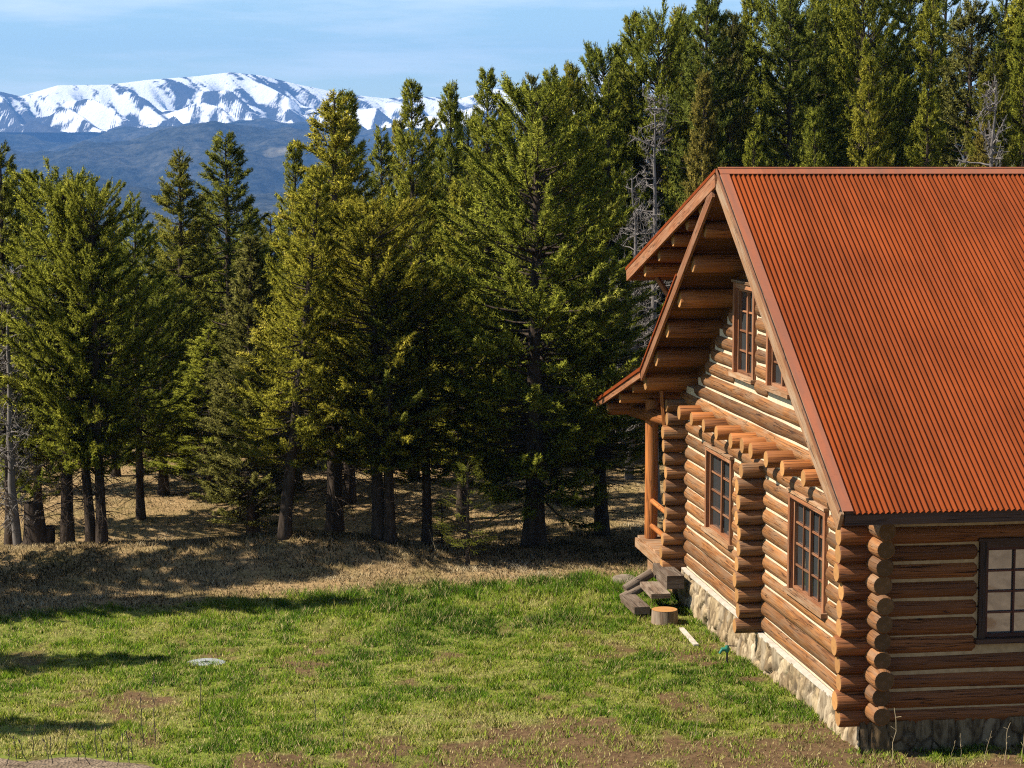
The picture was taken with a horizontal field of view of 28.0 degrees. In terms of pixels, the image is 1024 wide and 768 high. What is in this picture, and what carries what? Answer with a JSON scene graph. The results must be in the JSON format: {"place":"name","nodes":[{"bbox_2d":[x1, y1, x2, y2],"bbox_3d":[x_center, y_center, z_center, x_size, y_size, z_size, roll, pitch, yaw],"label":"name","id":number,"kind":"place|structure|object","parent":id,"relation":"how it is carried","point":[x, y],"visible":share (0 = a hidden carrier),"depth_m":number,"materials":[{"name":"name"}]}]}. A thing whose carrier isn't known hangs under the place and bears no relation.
{"place":"outdoors","nodes":[
{"label":"outdoors","id":0,"kind":"place"},
{"bbox_2d":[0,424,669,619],"bbox_3d":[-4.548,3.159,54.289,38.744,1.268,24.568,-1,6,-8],"label":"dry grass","id":1,"kind":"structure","parent":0,"point":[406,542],"depth_m":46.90,"materials":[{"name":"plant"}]},
{"bbox_2d":[0,117,976,291],"bbox_3d":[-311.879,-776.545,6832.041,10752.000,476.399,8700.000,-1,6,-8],"label":"hills","id":2,"kind":"structure","parent":0,"point":[135,159],"depth_m":6982.88,"materials":[{"name":"blue stone"}]},
{"bbox_2d":[0,72,981,142],"bbox_3d":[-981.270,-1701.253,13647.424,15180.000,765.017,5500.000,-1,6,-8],"label":"mountains","id":3,"kind":"structure","parent":0,"point":[66,113],"depth_m":13302.95,"materials":[{"name":"white snow"}]},
{"bbox_2d":[0,0,1011,97],"label":"sky","id":4,"kind":"structure","parent":0,"point":[369,48],"materials":[{"name":"blue"}]},
{"bbox_2d":[0,567,1023,767],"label":"lawn grass","id":5,"kind":"structure","parent":0,"point":[420,615],"depth_m":36.26,"materials":[{"name":"green plant"}]},
{"bbox_2d":[0,307,1023,767],"bbox_3d":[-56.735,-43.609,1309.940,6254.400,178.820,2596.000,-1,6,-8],"label":"ground","id":6,"kind":"structure","parent":0,"point":[560,743],"depth_m":39.15,"materials":[{"name":"soil"}]},
{"bbox_2d":[0,139,56,545],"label":"fir tree","id":7,"kind":"object","parent":6,"relation":"on","point":[8,208],"visible":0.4,"depth_m":49.11,"materials":[{"name":"green plant"}]},
{"bbox_2d":[0,262,57,545],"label":"dead tree","id":8,"kind":"object","parent":6,"relation":"on","point":[11,458],"visible":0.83,"depth_m":48.03,"materials":[{"name":"grey wood"}]},
{"bbox_2d":[0,185,69,492],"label":"fir tree","id":9,"kind":"object","parent":6,"relation":"on","point":[8,216],"visible":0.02,"depth_m":56.35,"materials":[{"name":"green plant"}]},
{"bbox_2d":[19,501,54,545],"bbox_3d":[-11.269,3.351,48.401,0.809,1.151,0.810,4,8,36],"label":"tree stump","id":10,"kind":"object","parent":6,"relation":"on","point":[39,532],"visible":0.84,"depth_m":48.20,"materials":[{"name":"brown wood"}]},
{"bbox_2d":[0,168,78,522],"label":"fir tree","id":11,"kind":"object","parent":6,"relation":"on","point":[40,474],"visible":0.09,"depth_m":52.37,"materials":[{"name":"green plant"}]},
{"bbox_2d":[0,157,143,543],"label":"fir tree","id":12,"kind":"object","parent":6,"relation":"on","point":[67,517],"visible":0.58,"depth_m":47.31,"materials":[{"name":"green plant"}]},
{"bbox_2d":[0,757,153,767],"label":"gravel path","id":13,"kind":"structure","parent":6,"relation":"on","point":[68,762],"depth_m":30.64,"materials":[{"name":"beige gravel"}]},
{"bbox_2d":[24,181,140,544],"bbox_3d":[-9.855,-0.367,47.703,2.758,8.758,2.701,5,8,38],"label":"fir tree","id":14,"kind":"object","parent":6,"relation":"on","point":[86,482],"visible":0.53,"depth_m":47.45,"materials":[{"name":"green plant"}]},
{"bbox_2d":[26,166,173,544],"bbox_3d":[-9.535,-0.518,47.278,3.235,9.028,3.098,2,6,17],"label":"fir tree","id":15,"kind":"object","parent":6,"relation":"on","point":[79,201],"visible":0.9,"depth_m":46.97,"materials":[{"name":"green plant"}]},
{"bbox_2d":[81,213,152,476],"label":"fir tree","id":16,"kind":"object","parent":6,"relation":"on","point":[117,472],"visible":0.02,"depth_m":59.07,"materials":[{"name":"green plant"}]},
{"bbox_2d":[104,191,193,519],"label":"fir tree","id":17,"kind":"object","parent":6,"relation":"on","point":[160,413],"visible":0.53,"depth_m":53.37,"materials":[{"name":"green plant"}]},
{"bbox_2d":[121,227,178,457],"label":"fir tree","id":18,"kind":"object","parent":6,"relation":"on","point":[151,249],"visible":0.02,"depth_m":61.81,"materials":[{"name":"green plant"}]},
{"bbox_2d":[117,274,216,495],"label":"fir tree","id":19,"kind":"object","parent":6,"relation":"on","point":[164,471],"visible":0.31,"depth_m":56.33,"materials":[{"name":"green plant"}]},
{"bbox_2d":[114,146,236,472],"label":"fir tree","id":20,"kind":"object","parent":6,"relation":"on","point":[179,208],"visible":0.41,"depth_m":58.97,"materials":[{"name":"green plant"}]},
{"bbox_2d":[146,230,218,432],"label":"fir tree","id":21,"kind":"object","parent":6,"relation":"on","point":[175,245],"visible":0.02,"depth_m":64.83,"materials":[{"name":"green plant"}]},
{"bbox_2d":[154,328,244,503],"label":"fir tree","id":22,"kind":"object","parent":6,"relation":"on","point":[205,396],"visible":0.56,"depth_m":55.04,"materials":[{"name":"green plant"}]},
{"bbox_2d":[176,192,225,433],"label":"fir tree","id":23,"kind":"object","parent":6,"relation":"on","point":[209,241],"visible":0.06,"depth_m":64.92,"materials":[{"name":"green plant"}]},
{"bbox_2d":[189,658,223,665],"bbox_3d":[-5.662,5.193,37.877,0.770,0.174,0.770,-1,6,-8],"label":"septic lid","id":24,"kind":"object","parent":6,"relation":"on","point":[208,659],"visible":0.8,"depth_m":37.97,"materials":[{"name":"concrete"}]},
{"bbox_2d":[176,130,284,451],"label":"fir tree","id":25,"kind":"object","parent":6,"relation":"on","point":[226,189],"visible":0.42,"depth_m":60.00,"materials":[{"name":"green plant"}]},
{"bbox_2d":[176,253,285,422],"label":"fir tree","id":26,"kind":"object","parent":6,"relation":"on","point":[224,283],"visible":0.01,"depth_m":64.02,"materials":[{"name":"green plant"}]},
{"bbox_2d":[177,232,311,533],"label":"fir tree","id":27,"kind":"object","parent":6,"relation":"on","point":[251,486],"visible":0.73,"depth_m":52.05,"materials":[{"name":"green plant"}]},
{"bbox_2d":[224,206,280,441],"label":"fir tree","id":28,"kind":"object","parent":6,"relation":"on","point":[253,212],"visible":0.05,"depth_m":63.31,"materials":[{"name":"green plant"}]},
{"bbox_2d":[222,223,286,288],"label":"fir tree","id":29,"kind":"object","parent":6,"relation":"on","point":[234,244],"depth_m":66.41,"materials":[{"name":"green plant"}]},
{"bbox_2d":[258,211,285,357],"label":"fir tree","id":30,"kind":"object","parent":6,"relation":"on","point":[265,238],"visible":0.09,"depth_m":65.33,"materials":[{"name":"green plant"}]},
{"bbox_2d":[253,138,324,488],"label":"fir tree","id":31,"kind":"object","parent":6,"relation":"on","point":[294,154],"visible":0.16,"depth_m":56.36,"materials":[{"name":"green plant"}]},
{"bbox_2d":[220,164,360,539],"bbox_3d":[-5.150,-0.574,46.716,3.362,8.873,3.292,1,6,13],"label":"fir tree","id":32,"kind":"object","parent":6,"relation":"on","point":[303,316],"visible":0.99,"depth_m":46.50,"materials":[{"name":"green plant"}]},
{"bbox_2d":[236,88,415,532],"bbox_3d":[-4.287,-1.469,49.638,4.495,11.382,4.562,-3,7,-24],"label":"fir tree","id":33,"kind":"object","parent":6,"relation":"on","point":[343,136],"visible":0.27,"depth_m":49.35,"materials":[{"name":"green plant"}]},
{"bbox_2d":[282,89,399,503],"bbox_3d":[-4.408,-2.187,55.053,3.197,11.462,3.725,-4,7,-34],"label":"fir tree","id":34,"kind":"object","parent":6,"relation":"on","point":[349,489],"visible":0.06,"depth_m":54.70,"materials":[{"name":"green plant"}]},
{"bbox_2d":[298,184,471,540],"bbox_3d":[-3.051,-0.375,47.450,4.049,8.508,3.877,-6,8,-44],"label":"fir tree","id":35,"kind":"object","parent":6,"relation":"on","point":[371,250],"visible":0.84,"depth_m":46.86,"materials":[{"name":"green plant"}]},
{"bbox_2d":[364,124,406,330],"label":"fir tree","id":36,"kind":"object","parent":6,"relation":"on","point":[385,146],"visible":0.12,"depth_m":63.60,"materials":[{"name":"green plant"}]},
{"bbox_2d":[331,258,447,543],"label":"fir tree","id":37,"kind":"object","parent":6,"relation":"on","point":[389,532],"visible":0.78,"depth_m":47.08,"materials":[{"name":"green plant"}]},
{"bbox_2d":[384,119,415,252],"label":"fir tree","id":38,"kind":"object","parent":6,"relation":"on","point":[400,124],"visible":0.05,"depth_m":65.61,"materials":[{"name":"green plant"}]},
{"bbox_2d":[363,178,457,435],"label":"fir tree","id":39,"kind":"object","parent":6,"relation":"on","point":[432,220],"visible":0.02,"depth_m":59.67,"materials":[{"name":"green plant"}]},
{"bbox_2d":[377,77,456,478],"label":"fir tree","id":40,"kind":"object","parent":6,"relation":"on","point":[411,143],"visible":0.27,"depth_m":57.23,"materials":[{"name":"green plant"}]},
{"bbox_2d":[363,254,494,544],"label":"fir tree","id":41,"kind":"object","parent":6,"relation":"on","point":[426,500],"visible":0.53,"depth_m":48.17,"materials":[{"name":"green plant"}]},
{"bbox_2d":[414,117,446,258],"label":"fir tree","id":42,"kind":"object","parent":6,"relation":"on","point":[428,132],"visible":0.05,"depth_m":65.73,"materials":[{"name":"green plant"}]},
{"bbox_2d":[421,497,459,543],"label":"fir sapling","id":43,"kind":"object","parent":6,"relation":"on","point":[441,535],"visible":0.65,"depth_m":49.36,"materials":[{"name":"green plant"}]},
{"bbox_2d":[418,78,478,460],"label":"fir tree","id":44,"kind":"object","parent":6,"relation":"on","point":[450,105],"visible":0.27,"depth_m":59.78,"materials":[{"name":"green plant"}]},
{"bbox_2d":[431,454,501,565],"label":"fir sapling","id":45,"kind":"object","parent":6,"relation":"on","point":[467,540],"visible":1,"depth_m":46.47,"materials":[{"name":"green plant"}]},
{"bbox_2d":[421,107,512,325],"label":"fir tree","id":46,"kind":"object","parent":6,"relation":"on","point":[468,131],"visible":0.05,"depth_m":64.86,"materials":[{"name":"green plant"}]},
{"bbox_2d":[413,172,521,521],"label":"fir tree","id":47,"kind":"object","parent":6,"relation":"on","point":[462,201],"visible":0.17,"depth_m":53.30,"materials":[{"name":"green plant"}]},
{"bbox_2d":[456,206,506,448],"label":"fir tree","id":48,"kind":"object","parent":6,"relation":"on","point":[469,246],"visible":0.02,"depth_m":61.54,"materials":[{"name":"green plant"}]},
{"bbox_2d":[453,367,511,467],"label":"fir tree","id":49,"kind":"object","parent":6,"relation":"on","point":[483,373],"visible":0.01,"depth_m":59.54,"materials":[{"name":"green plant"}]},
{"bbox_2d":[455,64,527,439],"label":"fir tree","id":50,"kind":"object","parent":6,"relation":"on","point":[482,99],"visible":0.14,"depth_m":60.92,"materials":[{"name":"green plant"}]},
{"bbox_2d":[494,103,525,325],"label":"fir tree","id":51,"kind":"object","parent":6,"relation":"on","point":[501,114],"depth_m":66.00,"materials":[{"name":"green plant"}]},
{"bbox_2d":[500,392,549,460],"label":"fir tree","id":52,"kind":"object","parent":6,"relation":"on","point":[517,453],"visible":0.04,"depth_m":59.82,"materials":[{"name":"green plant"}]},
{"bbox_2d":[491,72,564,406],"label":"fir tree","id":53,"kind":"object","parent":6,"relation":"on","point":[532,79],"visible":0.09,"depth_m":60.21,"materials":[{"name":"green plant"}]},
{"bbox_2d":[418,71,644,546],"bbox_3d":[0.369,-1.559,48.589,6.252,11.662,6.212,-4,7,-30],"label":"fir tree","id":54,"kind":"object","parent":6,"relation":"on","point":[534,431],"visible":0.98,"depth_m":48.12,"materials":[{"name":"green plant"}]},
{"bbox_2d":[520,64,579,398],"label":"fir tree","id":55,"kind":"object","parent":6,"relation":"on","point":[547,78],"visible":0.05,"depth_m":62.09,"materials":[{"name":"green plant"}]},
{"bbox_2d":[544,59,608,424],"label":"fir tree","id":56,"kind":"object","parent":6,"relation":"on","point":[579,86],"visible":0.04,"depth_m":60.24,"materials":[{"name":"green plant"}]},
{"bbox_2d":[517,252,665,535],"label":"fir tree","id":57,"kind":"object","parent":6,"relation":"on","point":[601,513],"visible":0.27,"depth_m":50.54,"materials":[{"name":"green plant"}]},
{"bbox_2d":[575,92,622,410],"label":"fir tree","id":58,"kind":"object","parent":6,"relation":"on","point":[593,129],"visible":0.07,"depth_m":63.29,"materials":[{"name":"green plant"}]},
{"bbox_2d":[547,39,670,438],"bbox_3d":[3.034,-4.370,64.074,4.637,12.908,4.607,-2,6,-18],"label":"fir tree","id":59,"kind":"object","parent":6,"relation":"on","point":[595,61],"visible":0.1,"depth_m":62.95,"materials":[{"name":"green plant"}]},
{"bbox_2d":[578,71,646,459],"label":"fir tree","id":60,"kind":"object","parent":6,"relation":"on","point":[613,113],"visible":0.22,"depth_m":60.46,"materials":[{"name":"green plant"}]},
{"bbox_2d":[612,574,634,582],"bbox_3d":[2.504,4.307,45.315,0.571,0.110,0.884,-1,6,-8],"label":"stepping stone","id":61,"kind":"object","parent":6,"relation":"on","point":[624,576],"visible":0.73,"depth_m":45.23,"materials":[{"name":"grey stone"}]},
{"bbox_2d":[607,169,664,479],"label":"dead tree","id":62,"kind":"object","parent":6,"relation":"on","point":[635,347],"visible":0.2,"depth_m":58.04,"materials":[{"name":"grey plant"}]},
{"bbox_2d":[610,10,667,360],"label":"fir tree","id":63,"kind":"object","parent":6,"relation":"on","point":[626,21],"visible":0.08,"depth_m":66.31,"materials":[{"name":"green plant"}]},
{"bbox_2d":[619,86,673,503],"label":"dead tree","id":64,"kind":"object","parent":6,"relation":"on","point":[654,300],"visible":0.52,"depth_m":54.27,"materials":[{"name":"grey plant"}]},
{"bbox_2d":[619,563,683,614],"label":"plank steps","id":65,"kind":"structure","parent":6,"relation":"on","point":[666,578],"depth_m":42.42,"materials":[{"name":"brown wood"}]},
{"bbox_2d":[604,0,723,444],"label":"fir tree","id":66,"kind":"object","parent":6,"relation":"on","point":[655,76],"visible":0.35,"depth_m":62.23,"materials":[{"name":"green plant"}]},
{"bbox_2d":[651,606,677,625],"bbox_3d":[3.067,4.688,41.223,0.548,0.325,0.550,-1,6,-8],"label":"tree stump","id":67,"kind":"object","parent":6,"relation":"on","point":[662,615],"visible":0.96,"depth_m":41.02,"materials":[{"name":"brown wood"}]},
{"bbox_2d":[651,2,697,210],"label":"fir tree","id":68,"kind":"object","parent":6,"relation":"on","point":[671,18],"visible":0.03,"depth_m":65.53,"materials":[{"name":"green plant"}]},
{"bbox_2d":[679,627,698,645],"bbox_3d":[3.433,4.906,39.800,0.090,0.040,1.451,-1,6,-7],"label":"loose plank","id":69,"kind":"object","parent":6,"relation":"on","point":[683,630],"visible":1,"depth_m":39.73,"materials":[{"name":"wood"}]},
{"bbox_2d":[660,68,725,452],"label":"fir tree","id":70,"kind":"object","parent":6,"relation":"on","point":[697,151],"visible":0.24,"depth_m":56.80,"materials":[{"name":"green plant"}]},
{"bbox_2d":[643,0,761,312],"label":"fir tree","id":71,"kind":"object","parent":6,"relation":"on","point":[689,70],"visible":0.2,"depth_m":59.95,"materials":[{"name":"green plant"}]},
{"bbox_2d":[673,0,744,198],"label":"fir tree","id":72,"kind":"object","parent":6,"relation":"on","point":[695,39],"visible":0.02,"depth_m":67.65,"materials":[{"name":"green plant"}]},
{"bbox_2d":[719,645,736,663],"bbox_3d":[3.943,4.982,37.469,0.342,0.426,0.077,-1,6,-8],"label":"yard hydrant","id":73,"kind":"object","parent":6,"relation":"on","point":[726,648],"visible":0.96,"depth_m":37.43,"materials":[{"name":"metal"}]},
{"bbox_2d":[709,9,770,166],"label":"fir tree","id":74,"kind":"object","parent":6,"relation":"on","point":[736,32],"visible":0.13,"depth_m":61.68,"materials":[{"name":"green plant"}]},
{"bbox_2d":[726,44,777,164],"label":"fir tree","id":75,"kind":"object","parent":6,"relation":"on","point":[749,53],"visible":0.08,"depth_m":67.02,"materials":[{"name":"green plant"}]},
{"bbox_2d":[741,128,768,166],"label":"fir tree","id":76,"kind":"object","parent":6,"relation":"on","point":[756,146],"visible":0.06,"depth_m":56.09,"materials":[{"name":"green plant"}]},
{"bbox_2d":[733,0,780,138],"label":"fir tree","id":77,"kind":"object","parent":6,"relation":"on","point":[746,16],"visible":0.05,"depth_m":68.83,"materials":[{"name":"green plant"}]},
{"bbox_2d":[739,0,836,166],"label":"fir tree","id":78,"kind":"object","parent":6,"relation":"on","point":[802,97],"visible":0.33,"depth_m":61.98,"materials":[{"name":"green plant"}]},
{"bbox_2d":[725,0,856,166],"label":"fir tree","id":79,"kind":"object","parent":6,"relation":"on","point":[768,11],"visible":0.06,"depth_m":66.71,"materials":[{"name":"green plant"}]},
{"bbox_2d":[593,167,1023,753],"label":"log cabin","id":80,"kind":"object","parent":6,"relation":"on","point":[823,383],"visible":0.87,"depth_m":33.53,"materials":[{"name":"brown wood"}]},
{"bbox_2d":[701,442,734,548],"bbox_3d":[4.121,2.158,40.142,0.320,1.780,2.200,-1,6,-8],"label":"window","id":81,"kind":"structure","parent":80,"relation":"in","point":[719,473],"depth_m":40.42,"materials":[{"name":"brown wood"}]},
{"bbox_2d":[728,279,756,383],"bbox_3d":[4.380,-0.990,38.003,0.320,1.830,1.630,-1,6,-8],"label":"window","id":82,"kind":"structure","parent":80,"relation":"in","point":[744,331],"depth_m":38.35,"materials":[{"name":"brown wood"}]},
{"bbox_2d":[762,332,789,398],"bbox_3d":[4.723,-0.739,35.631,0.320,1.830,1.650,-1,6,-8],"label":"window","id":83,"kind":"structure","parent":80,"relation":"in","point":[775,384],"depth_m":36.27,"materials":[{"name":"brown wood"}]},
{"bbox_2d":[783,487,828,618],"bbox_3d":[4.987,2.779,34.162,0.320,1.800,2.250,-1,6,-8],"label":"window","id":84,"kind":"structure","parent":80,"relation":"in","point":[808,529],"depth_m":34.32,"materials":[{"name":"brown wood"}]},
{"bbox_2d":[974,537,1023,644],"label":"window","id":85,"kind":"structure","parent":80,"relation":"in","point":[1000,605],"depth_m":31.34,"materials":[{"name":"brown wood"}]},
{"bbox_2d":[768,7,860,166],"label":"fir tree","id":86,"kind":"object","parent":6,"relation":"on","point":[821,62],"visible":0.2,"depth_m":63.47,"materials":[{"name":"green plant"}]},
{"bbox_2d":[795,106,835,166],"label":"fir tree","id":87,"kind":"object","parent":6,"relation":"on","point":[815,123],"visible":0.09,"depth_m":57.28,"materials":[{"name":"green plant"}]},
{"bbox_2d":[792,67,849,166],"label":"fir tree","id":88,"kind":"object","parent":6,"relation":"on","point":[833,118],"visible":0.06,"depth_m":64.07,"materials":[{"name":"green plant"}]},
{"bbox_2d":[795,0,858,146],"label":"fir tree","id":89,"kind":"object","parent":6,"relation":"on","point":[830,10],"visible":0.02,"depth_m":71.05,"materials":[{"name":"green plant"}]},
{"bbox_2d":[846,55,897,166],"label":"fir tree","id":90,"kind":"object","parent":6,"relation":"on","point":[868,127],"visible":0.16,"depth_m":56.87,"materials":[{"name":"green plant"}]},
{"bbox_2d":[796,0,962,166],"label":"fir tree","id":91,"kind":"object","parent":6,"relation":"on","point":[842,34],"visible":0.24,"depth_m":65.08,"materials":[{"name":"green plant"}]},
{"bbox_2d":[842,0,937,161],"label":"fir tree","id":92,"kind":"object","parent":6,"relation":"on","point":[875,16],"visible":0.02,"depth_m":73.67,"materials":[{"name":"green plant"}]},
{"bbox_2d":[872,64,914,164],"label":"fir tree","id":93,"kind":"object","parent":6,"relation":"on","point":[886,79],"visible":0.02,"depth_m":72.71,"materials":[{"name":"green plant"}]},
{"bbox_2d":[866,0,959,166],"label":"fir tree","id":94,"kind":"object","parent":6,"relation":"on","point":[913,55],"visible":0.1,"depth_m":71.63,"materials":[{"name":"green plant"}]},
{"bbox_2d":[902,83,948,166],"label":"fir tree","id":95,"kind":"object","parent":6,"relation":"on","point":[932,111],"visible":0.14,"depth_m":57.77,"materials":[{"name":"green plant"}]},
{"bbox_2d":[895,0,973,166],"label":"fir tree","id":96,"kind":"object","parent":6,"relation":"on","point":[938,32],"visible":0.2,"depth_m":67.03,"materials":[{"name":"green plant"}]},
{"bbox_2d":[914,0,976,159],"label":"fir tree","id":97,"kind":"object","parent":6,"relation":"on","point":[944,7],"visible":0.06,"depth_m":73.75,"materials":[{"name":"green plant"}]},
{"bbox_2d":[923,0,1008,166],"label":"fir tree","id":98,"kind":"object","parent":6,"relation":"on","point":[971,65],"visible":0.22,"depth_m":63.74,"materials":[{"name":"green plant"}]},
{"bbox_2d":[954,76,1013,166],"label":"dead tree","id":99,"kind":"object","parent":6,"relation":"on","point":[991,136],"visible":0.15,"depth_m":56.05,"materials":[{"name":"grey wood"}]},
{"bbox_2d":[967,121,1005,166],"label":"fir tree","id":100,"kind":"object","parent":6,"relation":"on","point":[979,143],"visible":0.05,"depth_m":56.98,"materials":[{"name":"green plant"}]},
{"bbox_2d":[958,50,1021,166],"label":"fir tree","id":101,"kind":"object","parent":6,"relation":"on","point":[990,71],"visible":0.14,"depth_m":60.38,"materials":[{"name":"green plant"}]},
{"bbox_2d":[962,0,1022,163],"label":"fir tree","id":102,"kind":"object","parent":6,"relation":"on","point":[995,12],"visible":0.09,"depth_m":71.19,"materials":[{"name":"green plant"}]},
{"bbox_2d":[984,0,1023,153],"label":"fir tree","id":103,"kind":"object","parent":6,"relation":"on","point":[1009,34],"visible":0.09,"depth_m":63.52,"materials":[{"name":"green plant"}]},
{"bbox_2d":[996,13,1023,166],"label":"fir tree","id":104,"kind":"object","parent":6,"relation":"on","point":[1017,44],"visible":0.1,"depth_m":61.49,"materials":[{"name":"green plant"}]},
{"bbox_2d":[1005,37,1023,166],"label":"fir tree","id":105,"kind":"object","parent":6,"relation":"on","point":[1018,66],"visible":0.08,"depth_m":62.06,"materials":[{"name":"green plant"}]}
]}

